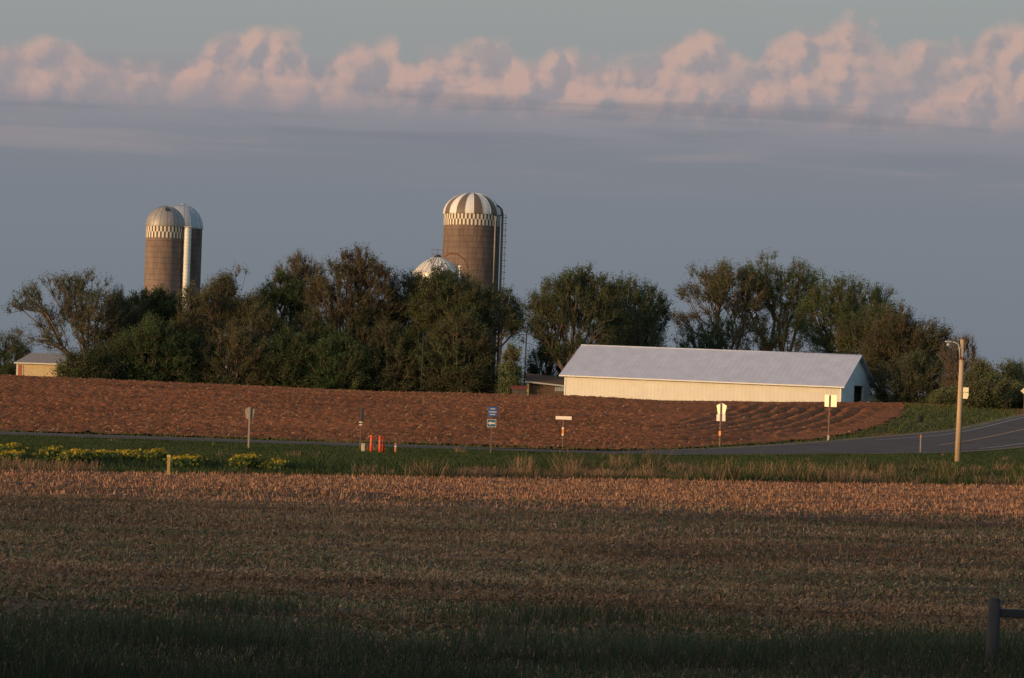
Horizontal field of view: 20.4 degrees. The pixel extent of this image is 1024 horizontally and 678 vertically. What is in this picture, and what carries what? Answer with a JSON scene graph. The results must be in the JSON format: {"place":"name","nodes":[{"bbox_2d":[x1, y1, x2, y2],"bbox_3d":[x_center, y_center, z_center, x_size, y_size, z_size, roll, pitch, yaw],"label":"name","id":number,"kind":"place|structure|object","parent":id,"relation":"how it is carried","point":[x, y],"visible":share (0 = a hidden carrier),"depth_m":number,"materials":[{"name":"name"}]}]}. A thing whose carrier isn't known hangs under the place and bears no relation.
{"place":"outdoors","nodes":[
{"label":"outdoors","id":0,"kind":"place"},
{"bbox_2d":[0,374,904,449],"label":"plowed field","id":1,"kind":"structure","parent":0,"point":[784,431],"depth_m":187.51,"materials":[{"name":"soil"}]},
{"bbox_2d":[0,373,901,447],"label":"crop residue","id":2,"kind":"object","parent":1,"relation":"on","point":[280,430],"visible":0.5,"depth_m":181.58},
{"bbox_2d":[0,434,1023,485],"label":"verge grass","id":3,"kind":"structure","parent":0,"point":[785,468],"depth_m":107.52,"materials":[{"name":"green plant"}]},
{"bbox_2d":[0,468,1023,677],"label":"stubble field","id":4,"kind":"structure","parent":0,"point":[955,589],"depth_m":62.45,"materials":[{"name":"beige plant"}]},
{"bbox_2d":[0,586,1023,677],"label":"foreground grass","id":5,"kind":"structure","parent":4,"relation":"on","point":[59,666],"depth_m":32.47,"materials":[{"name":"green plant"}]},
{"bbox_2d":[0,416,1023,453],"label":"road","id":6,"kind":"structure","parent":0,"point":[930,442],"depth_m":159.65,"materials":[{"name":"grey asphalt"}]},
{"bbox_2d":[881,417,1023,439],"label":"road edge line","id":7,"kind":"object","parent":6,"relation":"on","point":[962,431],"visible":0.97,"depth_m":188.53,"materials":[{"name":"white paint"}]},
{"bbox_2d":[941,429,1023,444],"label":"road centre line","id":8,"kind":"object","parent":6,"relation":"on","point":[986,437],"visible":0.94,"depth_m":179.97,"materials":[{"name":"yellow paint"}]},
{"bbox_2d":[0,367,1023,677],"bbox_3d":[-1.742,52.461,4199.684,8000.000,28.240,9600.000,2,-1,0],"label":"ground","id":9,"kind":"structure","parent":0,"point":[898,419],"depth_m":173.25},
{"bbox_2d":[0,442,27,451],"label":"flower clump","id":10,"kind":"object","parent":9,"relation":"on","point":[9,446],"visible":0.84,"depth_m":104.71,"materials":[{"name":"yellow plant"}]},
{"bbox_2d":[0,449,32,462],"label":"flower clump","id":11,"kind":"object","parent":9,"relation":"on","point":[7,454],"visible":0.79,"depth_m":96.60,"materials":[{"name":"yellow plant"}]},
{"bbox_2d":[0,327,33,374],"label":"bush","id":12,"kind":"object","parent":9,"relation":"on","point":[6,366],"visible":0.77,"depth_m":383.63,"materials":[{"name":"green plant"}]},
{"bbox_2d":[14,353,65,376],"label":"shed","id":13,"kind":"structure","parent":9,"relation":"on","point":[36,364],"depth_m":351.89,"materials":[{"name":"grey"}]},
{"bbox_2d":[18,365,21,375],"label":"door","id":14,"kind":"structure","parent":13,"relation":"in","point":[19,366],"depth_m":351.86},
{"bbox_2d":[31,445,69,459],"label":"flower clump","id":15,"kind":"object","parent":9,"relation":"on","point":[50,450],"visible":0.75,"depth_m":97.95,"materials":[{"name":"yellow plant"}]},
{"bbox_2d":[0,265,137,373],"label":"tree","id":16,"kind":"object","parent":9,"relation":"on","point":[82,314],"visible":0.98,"depth_m":333.17,"materials":[{"name":"green plant"}]},
{"bbox_2d":[45,448,99,463],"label":"flower clump","id":17,"kind":"object","parent":9,"relation":"on","point":[71,455],"visible":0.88,"depth_m":96.80,"materials":[{"name":"yellow plant"}]},
{"bbox_2d":[47,339,128,379],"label":"bush","id":18,"kind":"object","parent":9,"relation":"on","point":[78,365],"visible":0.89,"depth_m":325.03,"materials":[{"name":"green plant"}]},
{"bbox_2d":[85,449,110,459],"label":"flower clump","id":19,"kind":"object","parent":9,"relation":"on","point":[101,452],"visible":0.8,"depth_m":99.54,"materials":[{"name":"yellow plant"}]},
{"bbox_2d":[89,283,152,347],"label":"tree","id":20,"kind":"object","parent":9,"relation":"on","point":[132,315],"visible":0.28,"depth_m":337.44,"materials":[{"name":"green plant"}]},
{"bbox_2d":[98,448,147,459],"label":"flower clump","id":21,"kind":"object","parent":9,"relation":"on","point":[120,454],"visible":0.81,"depth_m":100.39,"materials":[{"name":"yellow plant"}]},
{"bbox_2d":[93,327,153,377],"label":"bush","id":22,"kind":"object","parent":9,"relation":"on","point":[109,346],"visible":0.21,"depth_m":330.67,"materials":[{"name":"green plant"}]},
{"bbox_2d":[104,283,189,356],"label":"tree","id":23,"kind":"object","parent":9,"relation":"on","point":[160,303],"visible":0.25,"depth_m":342.49,"materials":[{"name":"green plant"}]},
{"bbox_2d":[136,447,175,461],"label":"flower clump","id":24,"kind":"object","parent":9,"relation":"on","point":[154,453],"visible":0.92,"depth_m":100.74,"materials":[{"name":"yellow plant"}]},
{"bbox_2d":[108,309,207,382],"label":"bush","id":25,"kind":"object","parent":9,"relation":"on","point":[149,336],"visible":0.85,"depth_m":327.14,"materials":[{"name":"green plant"}]},
{"bbox_2d":[144,205,191,309],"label":"silo","id":26,"kind":"object","parent":9,"relation":"on","point":[168,249],"visible":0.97,"depth_m":384.15,"materials":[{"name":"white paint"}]},
{"bbox_2d":[167,455,170,474],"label":"stake","id":27,"kind":"object","parent":9,"relation":"on","point":[168,463],"visible":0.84,"depth_m":85.87,"materials":[{"name":"yellow wood"}]},
{"bbox_2d":[162,454,213,466],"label":"flower clump","id":28,"kind":"object","parent":9,"relation":"on","point":[184,459],"visible":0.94,"depth_m":98.53,"materials":[{"name":"yellow plant"}]},
{"bbox_2d":[173,204,202,313],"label":"silo","id":29,"kind":"object","parent":9,"relation":"on","point":[192,217],"visible":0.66,"depth_m":393.06,"materials":[{"name":"white metal"}]},
{"bbox_2d":[155,333,224,382],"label":"bush","id":30,"kind":"object","parent":9,"relation":"on","point":[205,368],"visible":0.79,"depth_m":328.38,"materials":[{"name":"green plant"}]},
{"bbox_2d":[170,277,210,341],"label":"tree","id":31,"kind":"object","parent":9,"relation":"on","point":[192,315],"visible":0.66,"depth_m":331.66,"materials":[{"name":"green plant"}]},
{"bbox_2d":[184,269,240,366],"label":"tree","id":32,"kind":"object","parent":9,"relation":"on","point":[207,332],"visible":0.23,"depth_m":340.04,"materials":[{"name":"green plant"}]},
{"bbox_2d":[224,453,242,468],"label":"flower clump","id":33,"kind":"object","parent":9,"relation":"on","point":[234,457],"visible":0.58,"depth_m":98.53,"materials":[{"name":"yellow plant"}]},
{"bbox_2d":[195,260,280,369],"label":"tree","id":34,"kind":"object","parent":9,"relation":"on","point":[224,293],"visible":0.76,"depth_m":336.08,"materials":[{"name":"green plant"}]},
{"bbox_2d":[197,313,280,385],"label":"bush","id":35,"kind":"object","parent":9,"relation":"on","point":[236,338],"visible":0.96,"depth_m":327.74,"materials":[{"name":"green plant"}]},
{"bbox_2d":[231,452,266,468],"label":"flower clump","id":36,"kind":"object","parent":9,"relation":"on","point":[247,459],"visible":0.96,"depth_m":99.20,"materials":[{"name":"yellow plant"}]},
{"bbox_2d":[245,407,254,447],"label":"road sign","id":37,"kind":"object","parent":9,"relation":"on","point":[249,412],"visible":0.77,"depth_m":121.27,"materials":[{"name":"metal"}]},
{"bbox_2d":[222,296,296,385],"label":"bush","id":38,"kind":"object","parent":9,"relation":"on","point":[265,324],"visible":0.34,"depth_m":332.17,"materials":[{"name":"green plant"}]},
{"bbox_2d":[256,457,291,471],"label":"flower clump","id":39,"kind":"object","parent":9,"relation":"on","point":[276,463],"visible":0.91,"depth_m":98.66,"materials":[{"name":"yellow plant"}]},
{"bbox_2d":[246,320,317,387],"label":"bush","id":40,"kind":"object","parent":9,"relation":"on","point":[291,353],"visible":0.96,"depth_m":327.65,"materials":[{"name":"green plant"}]},
{"bbox_2d":[253,265,315,333],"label":"tree","id":41,"kind":"object","parent":9,"relation":"on","point":[287,294],"visible":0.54,"depth_m":340.73,"materials":[{"name":"green plant"}]},
{"bbox_2d":[270,248,327,345],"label":"tree","id":42,"kind":"object","parent":9,"relation":"on","point":[307,270],"visible":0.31,"depth_m":353.53,"materials":[{"name":"green plant"}]},
{"bbox_2d":[283,302,348,378],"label":"bush","id":43,"kind":"object","parent":9,"relation":"on","point":[312,330],"visible":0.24,"depth_m":333.05,"materials":[{"name":"green plant"}]},
{"bbox_2d":[299,324,378,390],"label":"bush","id":44,"kind":"object","parent":9,"relation":"on","point":[336,358],"visible":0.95,"depth_m":326.94,"materials":[{"name":"green plant"}]},
{"bbox_2d":[296,242,407,349],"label":"tree","id":45,"kind":"object","parent":9,"relation":"on","point":[360,270],"visible":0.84,"depth_m":335.74,"materials":[{"name":"green plant"}]},
{"bbox_2d":[359,407,363,447],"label":"road sign","id":46,"kind":"object","parent":9,"relation":"on","point":[361,416],"visible":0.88,"depth_m":125.88,"materials":[{"name":"metal"}]},
{"bbox_2d":[361,443,364,450],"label":"marker post","id":47,"kind":"object","parent":9,"relation":"on","point":[362,446],"visible":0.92,"depth_m":121.50,"materials":[{"name":"white plastic"}]},
{"bbox_2d":[337,296,405,390],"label":"bush","id":48,"kind":"object","parent":9,"relation":"on","point":[361,327],"visible":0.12,"depth_m":334.02,"materials":[{"name":"green plant"}]},
{"bbox_2d":[370,435,372,451],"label":"utility marker","id":49,"kind":"object","parent":9,"relation":"on","point":[371,443],"visible":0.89,"depth_m":121.21,"materials":[{"name":"orange plastic"}]},
{"bbox_2d":[378,436,381,452],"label":"utility marker","id":50,"kind":"object","parent":9,"relation":"on","point":[380,442],"visible":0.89,"depth_m":120.95,"materials":[{"name":"orange plastic"}]},
{"bbox_2d":[382,437,384,452],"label":"utility marker","id":51,"kind":"object","parent":9,"relation":"on","point":[383,445],"visible":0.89,"depth_m":121.13,"materials":[{"name":"orange plastic"}]},
{"bbox_2d":[358,316,428,391],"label":"bush","id":52,"kind":"object","parent":9,"relation":"on","point":[402,373],"visible":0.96,"depth_m":327.99,"materials":[{"name":"green plant"}]},
{"bbox_2d":[369,266,436,345],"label":"tree","id":53,"kind":"object","parent":9,"relation":"on","point":[409,284],"visible":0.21,"depth_m":340.10,"materials":[{"name":"green plant"}]},
{"bbox_2d":[420,333,423,391],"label":"yard pole","id":54,"kind":"object","parent":9,"relation":"on","point":[422,364],"visible":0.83,"depth_m":323.96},
{"bbox_2d":[398,289,451,391],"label":"bush","id":55,"kind":"object","parent":9,"relation":"on","point":[418,386],"visible":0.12,"depth_m":337.33,"materials":[{"name":"green plant"}]},
{"bbox_2d":[414,255,461,293],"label":"grain bin","id":56,"kind":"object","parent":9,"relation":"on","point":[425,266],"visible":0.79,"depth_m":352.60,"materials":[{"name":"metal"}]},
{"bbox_2d":[432,249,467,268],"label":"filler spout","id":57,"kind":"object","parent":56,"relation":"attached to","point":[452,253],"visible":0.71,"depth_m":364.13,"materials":[{"name":"metal"}]},
{"bbox_2d":[402,259,508,371],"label":"tree","id":58,"kind":"object","parent":9,"relation":"on","point":[457,294],"visible":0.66,"depth_m":333.47,"materials":[{"name":"green plant"}]},
{"bbox_2d":[410,305,501,393],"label":"bush","id":59,"kind":"object","parent":9,"relation":"on","point":[446,362],"visible":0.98,"depth_m":326.70,"materials":[{"name":"green plant"}]},
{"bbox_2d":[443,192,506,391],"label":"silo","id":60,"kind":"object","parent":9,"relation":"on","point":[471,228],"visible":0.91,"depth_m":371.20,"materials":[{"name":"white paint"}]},
{"bbox_2d":[451,319,501,393],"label":"bush","id":61,"kind":"object","parent":9,"relation":"on","point":[492,358],"visible":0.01,"depth_m":333.34,"materials":[{"name":"green plant"}]},
{"bbox_2d":[487,406,496,452],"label":"road sign","id":62,"kind":"object","parent":9,"relation":"on","point":[492,413],"visible":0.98,"depth_m":125.58,"materials":[{"name":"metal"}]},
{"bbox_2d":[494,340,525,393],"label":"bush","id":63,"kind":"object","parent":9,"relation":"on","point":[509,372],"visible":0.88,"depth_m":321.49,"materials":[{"name":"green plant"}]},
{"bbox_2d":[495,284,527,393],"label":"tree","id":64,"kind":"object","parent":9,"relation":"on","point":[510,313],"visible":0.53,"depth_m":401.36,"materials":[{"name":"green plant"}]},
{"bbox_2d":[1,402,1023,450],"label":"bank grass","id":65,"kind":"structure","parent":9,"relation":"on","point":[919,405],"depth_m":187.59,"materials":[{"name":"green plant"}]},
{"bbox_2d":[918,415,922,424],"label":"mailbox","id":66,"kind":"object","parent":65,"relation":"on","point":[920,418],"visible":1,"depth_m":193.67,"materials":[{"name":"black metal"}]},
{"bbox_2d":[511,385,526,394],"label":"hut","id":67,"kind":"object","parent":9,"relation":"on","point":[519,390],"visible":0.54,"depth_m":316.95,"materials":[{"name":"brown wood"}]},
{"bbox_2d":[521,332,526,385],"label":"utility pole","id":68,"kind":"object","parent":9,"relation":"on","point":[525,354],"visible":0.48,"depth_m":391.94,"materials":[{"name":"brown wood"}]},
{"bbox_2d":[521,340,564,393],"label":"bush","id":69,"kind":"object","parent":9,"relation":"on","point":[538,357],"visible":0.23,"depth_m":345.41,"materials":[{"name":"green plant"}]},
{"bbox_2d":[526,373,563,394],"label":"shed","id":70,"kind":"structure","parent":9,"relation":"on","point":[538,388],"depth_m":322.55,"materials":[{"name":"wood"}]},
{"bbox_2d":[556,416,571,447],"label":"road sign","id":71,"kind":"object","parent":9,"relation":"on","point":[563,418],"visible":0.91,"depth_m":138.75,"materials":[{"name":"metal"}]},
{"bbox_2d":[511,260,636,386],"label":"tree","id":72,"kind":"object","parent":9,"relation":"on","point":[546,310],"visible":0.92,"depth_m":330.65,"materials":[{"name":"green plant"}]},
{"bbox_2d":[586,304,669,346],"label":"bush","id":73,"kind":"object","parent":9,"relation":"on","point":[628,341],"visible":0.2,"depth_m":337.44,"materials":[{"name":"green plant"}]},
{"bbox_2d":[604,270,677,346],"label":"tree","id":74,"kind":"object","parent":9,"relation":"on","point":[648,307],"visible":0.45,"depth_m":345.06,"materials":[{"name":"green plant"}]},
{"bbox_2d":[671,309,739,349],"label":"bush","id":75,"kind":"object","parent":9,"relation":"on","point":[709,342],"visible":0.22,"depth_m":350.83,"materials":[{"name":"green plant"}]},
{"bbox_2d":[559,344,874,401],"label":"barn","id":76,"kind":"structure","parent":9,"relation":"on","point":[664,373],"depth_m":312.79,"materials":[{"name":"white metal"}]},
{"bbox_2d":[668,255,774,349],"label":"tree","id":77,"kind":"object","parent":9,"relation":"on","point":[721,280],"visible":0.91,"depth_m":357.18,"materials":[{"name":"green plant"}]},
{"bbox_2d":[716,403,726,446],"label":"road sign","id":78,"kind":"object","parent":9,"relation":"on","point":[721,408],"visible":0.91,"depth_m":153.01,"materials":[{"name":"metal"}]},
{"bbox_2d":[724,313,819,352],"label":"bush","id":79,"kind":"object","parent":9,"relation":"on","point":[765,344],"visible":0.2,"depth_m":344.42,"materials":[{"name":"green plant"}]},
{"bbox_2d":[730,247,821,351],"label":"tree","id":80,"kind":"object","parent":9,"relation":"on","point":[782,288],"visible":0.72,"depth_m":360.03,"materials":[{"name":"green plant"}]},
{"bbox_2d":[825,395,836,440],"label":"road sign","id":81,"kind":"object","parent":9,"relation":"on","point":[830,400],"visible":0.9,"depth_m":168.19,"materials":[{"name":"metal"}]},
{"bbox_2d":[785,265,903,357],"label":"tree","id":82,"kind":"object","parent":9,"relation":"on","point":[827,297],"visible":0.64,"depth_m":350.93,"materials":[{"name":"green plant"}]},
{"bbox_2d":[829,298,910,374],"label":"tree","id":83,"kind":"object","parent":9,"relation":"on","point":[845,338],"visible":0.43,"depth_m":337.51,"materials":[{"name":"green plant"}]},
{"bbox_2d":[854,297,959,393],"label":"tree","id":84,"kind":"object","parent":9,"relation":"on","point":[900,333],"visible":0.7,"depth_m":320.60,"materials":[{"name":"green plant"}]},
{"bbox_2d":[868,343,957,404],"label":"bush","id":85,"kind":"object","parent":9,"relation":"on","point":[919,381],"visible":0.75,"depth_m":310.67,"materials":[{"name":"green plant"}]},
{"bbox_2d":[925,384,957,405],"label":"bush","id":86,"kind":"object","parent":9,"relation":"on","point":[941,396],"visible":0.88,"depth_m":249.26,"materials":[{"name":"green plant"}]},
{"bbox_2d":[945,339,964,461],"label":"light pole","id":87,"kind":"object","parent":9,"relation":"on","point":[959,408],"visible":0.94,"depth_m":138.89,"materials":[{"name":"brown wood"}]},
{"bbox_2d":[963,387,968,398],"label":"road sign","id":88,"kind":"object","parent":87,"relation":"attached to","point":[965,394],"visible":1,"depth_m":138.60,"materials":[{"name":"metal"}]},
{"bbox_2d":[935,330,987,391],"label":"tree","id":89,"kind":"object","parent":9,"relation":"on","point":[950,378],"visible":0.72,"depth_m":261.70,"materials":[{"name":"green plant"}]},
{"bbox_2d":[956,358,1007,404],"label":"bush","id":90,"kind":"object","parent":9,"relation":"on","point":[982,370],"visible":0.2,"depth_m":255.44,"materials":[{"name":"green plant"}]},
{"bbox_2d":[950,372,1018,409],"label":"bush","id":91,"kind":"object","parent":9,"relation":"on","point":[982,395],"visible":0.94,"depth_m":235.19,"materials":[{"name":"green plant"}]},
{"bbox_2d":[992,356,1023,383],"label":"bush","id":92,"kind":"object","parent":9,"relation":"on","point":[1013,371],"visible":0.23,"depth_m":267.53,"materials":[{"name":"green plant"}]},
{"bbox_2d":[999,377,1023,408],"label":"bush","id":93,"kind":"object","parent":9,"relation":"on","point":[1019,395],"visible":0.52,"depth_m":238.77,"materials":[{"name":"green plant"}]},
{"bbox_2d":[0,414,1023,449],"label":"road shoulder","id":94,"kind":"object","parent":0,"point":[1000,419],"visible":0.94,"depth_m":169.07},
{"bbox_2d":[0,0,1023,395],"label":"sky","id":95,"kind":"structure","parent":0,"point":[882,141],"materials":[{"name":"blue"}]},
{"bbox_2d":[3,434,1023,454],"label":"road shoulder","id":96,"kind":"object","parent":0,"point":[658,454],"visible":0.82,"depth_m":137.11}
]}

